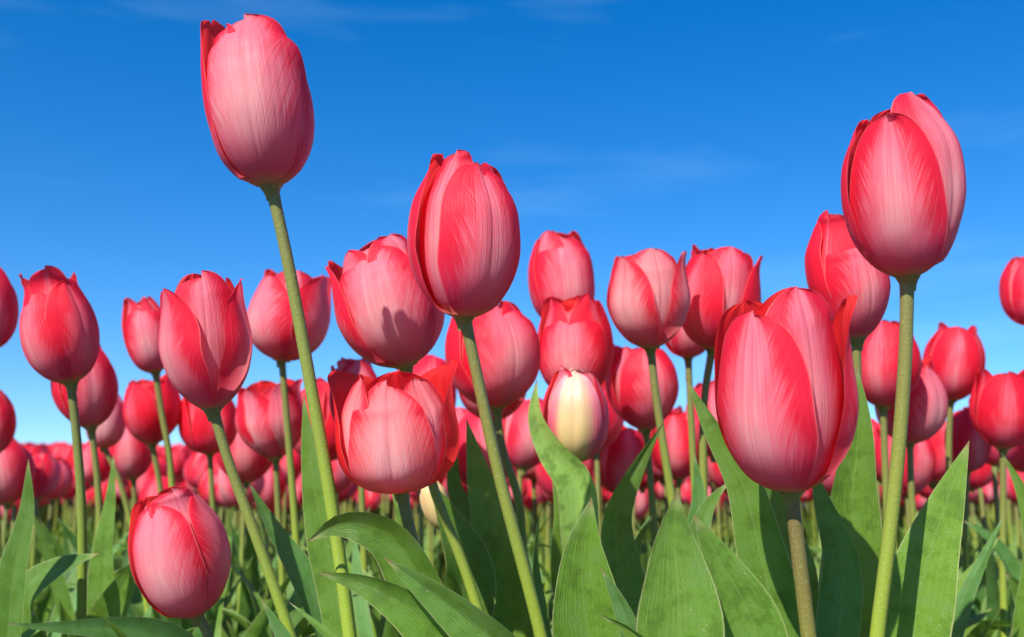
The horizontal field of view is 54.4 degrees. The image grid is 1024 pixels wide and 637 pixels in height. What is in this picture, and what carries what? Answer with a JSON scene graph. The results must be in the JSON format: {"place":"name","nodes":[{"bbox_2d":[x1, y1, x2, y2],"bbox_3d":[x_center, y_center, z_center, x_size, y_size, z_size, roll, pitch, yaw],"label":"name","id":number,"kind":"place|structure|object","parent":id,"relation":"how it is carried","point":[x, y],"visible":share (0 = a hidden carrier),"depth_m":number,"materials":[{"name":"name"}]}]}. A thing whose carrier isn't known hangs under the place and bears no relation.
{"place":"outdoors","nodes":[
{"label":"outdoors","id":0,"kind":"place"},
{"bbox_2d":[0,0,1023,445],"label":"sky","id":1,"kind":"structure","parent":0,"point":[630,127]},
{"bbox_2d":[42,502,986,516],"bbox_3d":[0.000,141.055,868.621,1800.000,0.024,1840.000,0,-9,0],"label":"ground","id":2,"kind":"structure","parent":0,"point":[658,509],"depth_m":13.99,"materials":[{"name":"soil"}]},
{"bbox_2d":[0,389,16,559],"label":"tulip","id":3,"kind":"object","parent":2,"relation":"on","point":[8,422],"visible":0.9,"depth_m":0.94,"materials":[{"name":"red plant"}]},
{"bbox_2d":[0,267,18,346],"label":"tulip","id":4,"kind":"object","parent":2,"relation":"on","point":[9,310],"visible":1,"depth_m":0.79,"materials":[{"name":"red plant"}]},
{"bbox_2d":[0,438,52,622],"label":"tulip","id":5,"kind":"object","parent":2,"relation":"on","point":[15,455],"visible":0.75,"depth_m":1.15,"materials":[{"name":"red plant"}]},
{"bbox_2d":[5,442,49,543],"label":"tulip","id":6,"kind":"object","parent":2,"relation":"on","point":[30,447],"visible":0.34,"depth_m":2.79,"materials":[{"name":"red plant"}]},
{"bbox_2d":[27,522,66,613],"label":"tulip leaf clump","id":7,"kind":"object","parent":2,"relation":"on","point":[58,549],"visible":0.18,"depth_m":1.18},
{"bbox_2d":[30,452,71,567],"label":"tulip","id":8,"kind":"object","parent":2,"relation":"on","point":[47,479],"visible":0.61,"depth_m":1.43,"materials":[{"name":"red plant"}]},
{"bbox_2d":[34,515,75,636],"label":"tulip leaf clump","id":9,"kind":"object","parent":2,"relation":"on","point":[62,599],"visible":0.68,"depth_m":0.95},
{"bbox_2d":[35,456,90,601],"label":"tulip","id":10,"kind":"object","parent":2,"relation":"on","point":[64,486],"visible":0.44,"depth_m":1.71,"materials":[{"name":"red plant"}]},
{"bbox_2d":[37,468,91,554],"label":"tulip","id":11,"kind":"object","parent":2,"relation":"on","point":[67,548],"visible":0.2,"depth_m":2.04,"materials":[{"name":"green plant"}]},
{"bbox_2d":[38,444,94,546],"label":"tulip","id":12,"kind":"object","parent":2,"relation":"on","point":[62,451],"visible":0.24,"depth_m":2.42,"materials":[{"name":"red plant"}]},
{"bbox_2d":[0,265,134,636],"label":"tulip","id":13,"kind":"object","parent":2,"relation":"on","point":[59,332],"visible":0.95,"depth_m":0.62,"materials":[{"name":"red plant"}]},
{"bbox_2d":[52,486,94,548],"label":"tulip","id":14,"kind":"object","parent":2,"relation":"on","point":[70,494],"visible":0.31,"depth_m":2.12,"materials":[{"name":"green plant"}]},
{"bbox_2d":[46,547,126,636],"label":"tulip leaf clump","id":15,"kind":"object","parent":2,"relation":"on","point":[71,588],"visible":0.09,"depth_m":1.07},
{"bbox_2d":[48,531,128,636],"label":"tulip leaf clump","id":16,"kind":"object","parent":2,"relation":"on","point":[73,595],"visible":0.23,"depth_m":1.00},
{"bbox_2d":[55,515,136,616],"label":"tulip leaf clump","id":17,"kind":"object","parent":2,"relation":"on","point":[72,537],"visible":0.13,"depth_m":0.89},
{"bbox_2d":[82,441,110,534],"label":"tulip","id":18,"kind":"object","parent":2,"relation":"on","point":[105,467],"visible":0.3,"depth_m":1.65,"materials":[{"name":"red plant"}]},
{"bbox_2d":[50,427,151,608],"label":"tulip","id":19,"kind":"object","parent":2,"relation":"on","point":[130,453],"visible":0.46,"depth_m":1.13,"materials":[{"name":"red plant"}]},
{"bbox_2d":[86,394,148,612],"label":"tulip","id":20,"kind":"object","parent":2,"relation":"on","point":[110,430],"visible":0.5,"depth_m":1.04,"materials":[{"name":"red plant"}]},
{"bbox_2d":[50,345,224,622],"bbox_3d":[-0.329,0.260,0.818,0.110,0.490,0.236,-1,-9,5],"label":"tulip","id":21,"kind":"object","parent":2,"relation":"on","point":[97,392],"visible":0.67,"depth_m":0.82,"materials":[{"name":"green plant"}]},
{"bbox_2d":[5,565,271,636],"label":"tulip leaf clump","id":22,"kind":"object","parent":2,"relation":"on","point":[130,626],"visible":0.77,"depth_m":0.59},
{"bbox_2d":[114,475,179,570],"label":"tulip","id":23,"kind":"object","parent":2,"relation":"on","point":[149,488],"visible":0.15,"depth_m":1.50,"materials":[{"name":"red plant"}]},
{"bbox_2d":[128,461,166,498],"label":"tulip","id":24,"kind":"object","parent":2,"relation":"on","point":[146,476],"visible":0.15,"depth_m":1.62,"materials":[{"name":"red plant"}]},
{"bbox_2d":[76,581,219,636],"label":"tulip leaf clump","id":25,"kind":"object","parent":2,"relation":"on","point":[211,614],"visible":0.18,"depth_m":0.73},
{"bbox_2d":[122,296,181,626],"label":"tulip","id":26,"kind":"object","parent":2,"relation":"on","point":[140,324],"visible":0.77,"depth_m":0.87,"materials":[{"name":"red plant"}]},
{"bbox_2d":[128,486,230,636],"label":"tulip","id":27,"kind":"object","parent":2,"relation":"on","point":[179,551],"visible":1,"depth_m":0.53,"materials":[{"name":"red plant"}]},
{"bbox_2d":[172,448,192,477],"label":"tulip","id":28,"kind":"object","parent":2,"relation":"on","point":[181,457],"visible":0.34,"depth_m":2.37,"materials":[{"name":"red plant"}]},
{"bbox_2d":[67,503,302,632],"bbox_3d":[-0.363,0.349,0.996,0.288,0.329,0.118,0,-9,0],"label":"tulip leaf clump","id":29,"kind":"object","parent":2,"relation":"on","point":[137,604],"visible":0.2,"depth_m":1.04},
{"bbox_2d":[184,452,206,495],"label":"tulip","id":30,"kind":"object","parent":2,"relation":"on","point":[195,464],"visible":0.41,"depth_m":1.92,"materials":[{"name":"red plant"}]},
{"bbox_2d":[122,374,287,626],"bbox_3d":[-0.291,0.292,0.976,0.194,0.476,0.060,4,-10,-23],"label":"tulip","id":31,"kind":"object","parent":2,"relation":"on","point":[141,416],"visible":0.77,"depth_m":0.96,"materials":[{"name":"red plant"}]},
{"bbox_2d":[161,558,251,626],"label":"tulip leaf clump","id":32,"kind":"object","parent":2,"relation":"on","point":[177,621],"visible":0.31,"depth_m":0.98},
{"bbox_2d":[178,397,236,512],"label":"tulip","id":33,"kind":"object","parent":2,"relation":"on","point":[196,431],"visible":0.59,"depth_m":0.98,"materials":[{"name":"red plant"}]},
{"bbox_2d":[198,469,219,508],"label":"tulip","id":34,"kind":"object","parent":2,"relation":"on","point":[203,487],"visible":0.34,"depth_m":1.66,"materials":[{"name":"red plant"}]},
{"bbox_2d":[204,454,238,594],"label":"tulip","id":35,"kind":"object","parent":2,"relation":"on","point":[216,467],"visible":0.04,"depth_m":1.72,"materials":[{"name":"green plant"}]},
{"bbox_2d":[215,481,258,562],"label":"tulip","id":36,"kind":"object","parent":2,"relation":"on","point":[221,500],"visible":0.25,"depth_m":1.53,"materials":[{"name":"red plant"}]},
{"bbox_2d":[217,469,264,631],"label":"tulip","id":37,"kind":"object","parent":2,"relation":"on","point":[226,489],"visible":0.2,"depth_m":1.26,"materials":[{"name":"red plant"}]},
{"bbox_2d":[215,432,271,627],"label":"tulip","id":38,"kind":"object","parent":2,"relation":"on","point":[251,465],"visible":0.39,"depth_m":1.12,"materials":[{"name":"red plant"}]},
{"bbox_2d":[158,270,335,636],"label":"tulip","id":39,"kind":"object","parent":2,"relation":"on","point":[205,343],"visible":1,"depth_m":0.52,"materials":[{"name":"red plant"}]},
{"bbox_2d":[214,552,304,636],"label":"tulip leaf clump","id":40,"kind":"object","parent":2,"relation":"on","point":[258,626],"visible":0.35,"depth_m":0.71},
{"bbox_2d":[235,463,285,596],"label":"tulip","id":41,"kind":"object","parent":2,"relation":"on","point":[267,495],"visible":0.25,"depth_m":1.37,"materials":[{"name":"red plant"}]},
{"bbox_2d":[221,378,302,636],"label":"tulip","id":42,"kind":"object","parent":2,"relation":"on","point":[259,423],"visible":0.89,"depth_m":0.86,"materials":[{"name":"red plant"}]},
{"bbox_2d":[222,608,309,629],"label":"tulip leaf clump","id":43,"kind":"object","parent":2,"relation":"on","point":[244,622],"visible":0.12,"depth_m":0.85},
{"bbox_2d":[226,269,331,636],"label":"tulip","id":44,"kind":"object","parent":2,"relation":"on","point":[269,314],"visible":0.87,"depth_m":0.78,"materials":[{"name":"red plant"}]},
{"bbox_2d":[200,13,358,636],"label":"tulip","id":45,"kind":"object","parent":2,"relation":"on","point":[258,104],"visible":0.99,"depth_m":0.43,"materials":[{"name":"pink plant"}]},
{"bbox_2d":[225,507,348,601],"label":"tulip leaf clump","id":46,"kind":"object","parent":2,"relation":"on","point":[289,590],"visible":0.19,"depth_m":1.27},
{"bbox_2d":[276,449,300,575],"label":"tulip","id":47,"kind":"object","parent":2,"relation":"on","point":[297,462],"visible":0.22,"depth_m":1.78,"materials":[{"name":"red plant"}]},
{"bbox_2d":[225,499,370,634],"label":"tulip leaf clump","id":48,"kind":"object","parent":2,"relation":"on","point":[251,575],"visible":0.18,"depth_m":1.07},
{"bbox_2d":[256,505,370,613],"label":"tulip leaf clump","id":49,"kind":"object","parent":2,"relation":"on","point":[348,549],"visible":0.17,"depth_m":1.18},
{"bbox_2d":[294,377,337,460],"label":"tulip","id":50,"kind":"object","parent":2,"relation":"on","point":[323,386],"visible":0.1,"depth_m":0.96,"materials":[{"name":"red plant"}]},
{"bbox_2d":[331,459,350,499],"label":"tulip","id":51,"kind":"object","parent":2,"relation":"on","point":[342,480],"visible":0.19,"depth_m":1.18,"materials":[{"name":"red plant"}]},
{"bbox_2d":[338,481,357,502],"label":"tulip","id":52,"kind":"object","parent":2,"relation":"on","point":[348,493],"visible":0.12,"depth_m":1.49,"materials":[{"name":"red plant"}]},
{"bbox_2d":[300,545,399,636],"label":"tulip leaf clump","id":53,"kind":"object","parent":2,"relation":"on","point":[379,619],"visible":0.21,"depth_m":0.77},
{"bbox_2d":[329,357,376,572],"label":"tulip","id":54,"kind":"object","parent":2,"relation":"on","point":[363,366],"visible":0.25,"depth_m":0.83,"materials":[{"name":"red plant"}]},
{"bbox_2d":[358,490,381,556],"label":"tulip","id":55,"kind":"object","parent":2,"relation":"on","point":[373,500],"visible":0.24,"depth_m":2.30,"materials":[{"name":"red plant"}]},
{"bbox_2d":[352,541,397,636],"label":"tulip leaf clump","id":56,"kind":"object","parent":2,"relation":"on","point":[362,611],"visible":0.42,"depth_m":0.73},
{"bbox_2d":[308,359,495,636],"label":"tulip","id":57,"kind":"object","parent":2,"relation":"on","point":[397,435],"visible":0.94,"depth_m":0.43,"materials":[{"name":"red plant"}]},
{"bbox_2d":[373,354,456,579],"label":"tulip","id":58,"kind":"object","parent":2,"relation":"on","point":[426,363],"visible":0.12,"depth_m":0.95,"materials":[{"name":"red plant"}]},
{"bbox_2d":[325,233,533,636],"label":"tulip","id":59,"kind":"object","parent":2,"relation":"on","point":[388,314],"visible":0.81,"depth_m":0.56,"materials":[{"name":"red plant"}]},
{"bbox_2d":[420,481,448,571],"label":"tulip","id":60,"kind":"object","parent":2,"relation":"on","point":[427,506],"visible":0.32,"depth_m":0.61,"materials":[{"name":"beige plant"}]},
{"bbox_2d":[385,558,514,636],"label":"tulip leaf clump","id":61,"kind":"object","parent":2,"relation":"on","point":[452,613],"visible":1,"depth_m":0.40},
{"bbox_2d":[407,150,546,636],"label":"tulip","id":62,"kind":"object","parent":2,"relation":"on","point":[463,241],"visible":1,"depth_m":0.45,"materials":[{"name":"red plant"}]},
{"bbox_2d":[458,411,512,484],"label":"tulip","id":63,"kind":"object","parent":2,"relation":"on","point":[474,422],"visible":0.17,"depth_m":1.06,"materials":[{"name":"red plant"}]},
{"bbox_2d":[445,301,540,553],"bbox_3d":[-0.013,0.234,0.671,0.097,0.493,0.108,6,-11,-34],"label":"tulip","id":64,"kind":"object","parent":2,"relation":"on","point":[507,342],"visible":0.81,"depth_m":0.66,"materials":[{"name":"red plant"}]},
{"bbox_2d":[458,391,552,636],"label":"tulip","id":65,"kind":"object","parent":2,"relation":"on","point":[507,411],"visible":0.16,"depth_m":0.89,"materials":[{"name":"red plant"}]},
{"bbox_2d":[5,441,1021,585],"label":"tulip rows","id":66,"kind":"object","parent":2,"relation":"on","point":[606,495],"depth_m":2.88,"materials":[{"name":"red plant"}]},
{"bbox_2d":[502,397,544,592],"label":"tulip","id":67,"kind":"object","parent":2,"relation":"on","point":[522,453],"visible":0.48,"depth_m":1.02,"materials":[{"name":"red plant"}]},
{"bbox_2d":[514,467,538,556],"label":"tulip","id":68,"kind":"object","parent":2,"relation":"on","point":[530,474],"visible":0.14,"depth_m":1.20,"materials":[{"name":"green plant"}]},
{"bbox_2d":[523,480,544,575],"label":"tulip","id":69,"kind":"object","parent":2,"relation":"on","point":[527,502],"visible":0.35,"depth_m":2.25,"materials":[{"name":"red plant"}]},
{"bbox_2d":[537,480,553,608],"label":"tulip","id":70,"kind":"object","parent":2,"relation":"on","point":[546,496],"visible":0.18,"depth_m":1.36,"materials":[{"name":"green plant"}]},
{"bbox_2d":[528,230,594,317],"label":"tulip","id":71,"kind":"object","parent":2,"relation":"on","point":[560,266],"visible":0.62,"depth_m":0.78,"materials":[{"name":"red plant"}]},
{"bbox_2d":[535,458,592,498],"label":"tulip","id":72,"kind":"object","parent":2,"relation":"on","point":[544,479],"visible":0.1,"depth_m":1.16,"materials":[{"name":"red plant"}]},
{"bbox_2d":[528,366,608,636],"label":"tulip","id":73,"kind":"object","parent":2,"relation":"on","point":[568,426],"visible":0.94,"depth_m":0.60,"materials":[{"name":"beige plant"}]},
{"bbox_2d":[538,293,612,385],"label":"tulip","id":74,"kind":"object","parent":2,"relation":"on","point":[575,332],"visible":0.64,"depth_m":0.72,"materials":[{"name":"red plant"}]},
{"bbox_2d":[552,498,635,636],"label":"tulip leaf clump","id":75,"kind":"object","parent":2,"relation":"on","point":[586,590],"visible":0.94,"depth_m":0.42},
{"bbox_2d":[591,381,623,539],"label":"tulip","id":76,"kind":"object","parent":2,"relation":"on","point":[616,422],"visible":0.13,"depth_m":0.98,"materials":[{"name":"red plant"}]},
{"bbox_2d":[591,425,645,492],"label":"tulip","id":77,"kind":"object","parent":2,"relation":"on","point":[619,454],"visible":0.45,"depth_m":1.03,"materials":[{"name":"red plant"}]},
{"bbox_2d":[550,412,698,626],"bbox_3d":[0.086,0.312,0.986,0.216,0.440,0.105,0,-9,0],"label":"tulip","id":78,"kind":"object","parent":2,"relation":"on","point":[676,429],"visible":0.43,"depth_m":0.98,"materials":[{"name":"red plant"}]},
{"bbox_2d":[605,344,678,547],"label":"tulip","id":79,"kind":"object","parent":2,"relation":"on","point":[628,387],"visible":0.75,"depth_m":0.82,"materials":[{"name":"red plant"}]},
{"bbox_2d":[636,489,648,575],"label":"tulip","id":80,"kind":"object","parent":2,"relation":"on","point":[642,505],"visible":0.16,"depth_m":1.55,"materials":[{"name":"red plant"}]},
{"bbox_2d":[632,472,657,537],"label":"tulip","id":81,"kind":"object","parent":2,"relation":"on","point":[643,486],"visible":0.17,"depth_m":1.16,"materials":[{"name":"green plant"}]},
{"bbox_2d":[601,248,725,618],"bbox_3d":[0.091,0.205,0.602,0.071,0.527,0.197,-1,-9,7],"label":"tulip","id":82,"kind":"object","parent":2,"relation":"on","point":[648,298],"visible":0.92,"depth_m":0.66,"materials":[{"name":"green plant"}]},
{"bbox_2d":[665,327,705,497],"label":"tulip","id":83,"kind":"object","parent":2,"relation":"on","point":[680,343],"visible":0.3,"depth_m":0.82,"materials":[{"name":"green plant"}]},
{"bbox_2d":[681,480,690,514],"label":"tulip","id":84,"kind":"object","parent":2,"relation":"on","point":[685,491],"visible":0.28,"depth_m":2.47,"materials":[{"name":"red plant"}]},
{"bbox_2d":[597,491,787,636],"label":"tulip leaf clump","id":85,"kind":"object","parent":2,"relation":"on","point":[717,589],"visible":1,"depth_m":0.39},
{"bbox_2d":[685,380,717,480],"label":"tulip","id":86,"kind":"object","parent":2,"relation":"on","point":[697,388],"visible":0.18,"depth_m":0.98,"materials":[{"name":"red plant"}]},
{"bbox_2d":[707,456,727,494],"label":"tulip","id":87,"kind":"object","parent":2,"relation":"on","point":[715,476],"visible":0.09,"depth_m":1.09,"materials":[{"name":"red plant"}]},
{"bbox_2d":[682,244,762,497],"bbox_3d":[0.150,0.225,0.767,0.060,0.541,0.228,0,-9,0],"label":"tulip","id":88,"kind":"object","parent":2,"relation":"on","point":[721,280],"visible":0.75,"depth_m":0.70,"materials":[{"name":"red plant"}]},
{"bbox_2d":[685,286,881,636],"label":"tulip","id":89,"kind":"object","parent":2,"relation":"on","point":[790,426],"visible":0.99,"depth_m":0.40,"materials":[{"name":"red plant"}]},
{"bbox_2d":[805,210,890,380],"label":"tulip","id":90,"kind":"object","parent":2,"relation":"on","point":[839,267],"visible":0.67,"depth_m":0.56,"materials":[{"name":"red plant"}]},
{"bbox_2d":[841,92,969,636],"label":"tulip","id":91,"kind":"object","parent":2,"relation":"on","point":[903,186],"visible":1,"depth_m":0.42,"materials":[{"name":"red plant"}]},
{"bbox_2d":[816,520,999,636],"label":"tulip leaf clump","id":92,"kind":"object","parent":2,"relation":"on","point":[992,595],"visible":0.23,"depth_m":0.93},
{"bbox_2d":[874,356,947,526],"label":"tulip","id":93,"kind":"object","parent":2,"relation":"on","point":[928,408],"visible":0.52,"depth_m":0.82,"materials":[{"name":"red plant"}]},
{"bbox_2d":[819,570,1010,636],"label":"tulip leaf clump","id":94,"kind":"object","parent":2,"relation":"on","point":[978,629],"visible":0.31,"depth_m":0.88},
{"bbox_2d":[874,428,984,577],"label":"tulip","id":95,"kind":"object","parent":2,"relation":"on","point":[924,461],"visible":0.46,"depth_m":1.02,"materials":[{"name":"red plant"}]},
{"bbox_2d":[862,319,999,636],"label":"tulip","id":96,"kind":"object","parent":2,"relation":"on","point":[880,360],"visible":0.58,"depth_m":0.78,"materials":[{"name":"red plant"}]},
{"bbox_2d":[928,420,974,616],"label":"tulip","id":97,"kind":"object","parent":2,"relation":"on","point":[937,439],"visible":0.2,"depth_m":1.06,"materials":[{"name":"red plant"}]},
{"bbox_2d":[915,509,991,636],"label":"tulip leaf clump","id":98,"kind":"object","parent":2,"relation":"on","point":[973,621],"visible":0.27,"depth_m":0.78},
{"bbox_2d":[922,321,1009,619],"bbox_3d":[0.426,0.263,0.915,0.178,0.514,0.106,3,-10,-15],"label":"tulip","id":99,"kind":"object","parent":2,"relation":"on","point":[958,357],"visible":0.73,"depth_m":0.90,"materials":[{"name":"red plant"}]},
{"bbox_2d":[944,407,991,617],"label":"tulip","id":100,"kind":"object","parent":2,"relation":"on","point":[964,431],"visible":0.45,"depth_m":0.99,"materials":[{"name":"red plant"}]},
{"bbox_2d":[951,514,1004,636],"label":"tulip leaf clump","id":101,"kind":"object","parent":2,"relation":"on","point":[966,594],"visible":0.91,"depth_m":0.63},
{"bbox_2d":[969,464,992,545],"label":"tulip","id":102,"kind":"object","parent":2,"relation":"on","point":[981,477],"visible":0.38,"depth_m":1.18,"materials":[{"name":"red plant"}]},
{"bbox_2d":[968,483,993,549],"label":"tulip","id":103,"kind":"object","parent":2,"relation":"on","point":[988,493],"visible":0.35,"depth_m":2.41,"materials":[{"name":"red plant"}]},
{"bbox_2d":[969,487,996,613],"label":"tulip","id":104,"kind":"object","parent":2,"relation":"on","point":[981,594],"visible":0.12,"depth_m":1.76,"materials":[{"name":"green plant"}]},
{"bbox_2d":[963,367,1023,636],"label":"tulip","id":105,"kind":"object","parent":2,"relation":"on","point":[996,407],"visible":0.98,"depth_m":0.84,"materials":[{"name":"red plant"}]},
{"bbox_2d":[963,394,1023,632],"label":"tulip","id":106,"kind":"object","parent":2,"relation":"on","point":[1012,455],"visible":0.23,"depth_m":1.03,"materials":[{"name":"green plant"}]},
{"bbox_2d":[970,468,1023,581],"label":"tulip","id":107,"kind":"object","parent":2,"relation":"on","point":[1011,495],"visible":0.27,"depth_m":1.35,"materials":[{"name":"red plant"}]},
{"bbox_2d":[999,256,1023,325],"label":"tulip","id":108,"kind":"object","parent":2,"relation":"on","point":[1011,289],"visible":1,"depth_m":0.91,"materials":[{"name":"red plant"}]},
{"bbox_2d":[528,471,593,622],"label":"tulip","id":109,"kind":"object","parent":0,"point":[550,609],"visible":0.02,"depth_m":1.46,"materials":[{"name":"green plant"}]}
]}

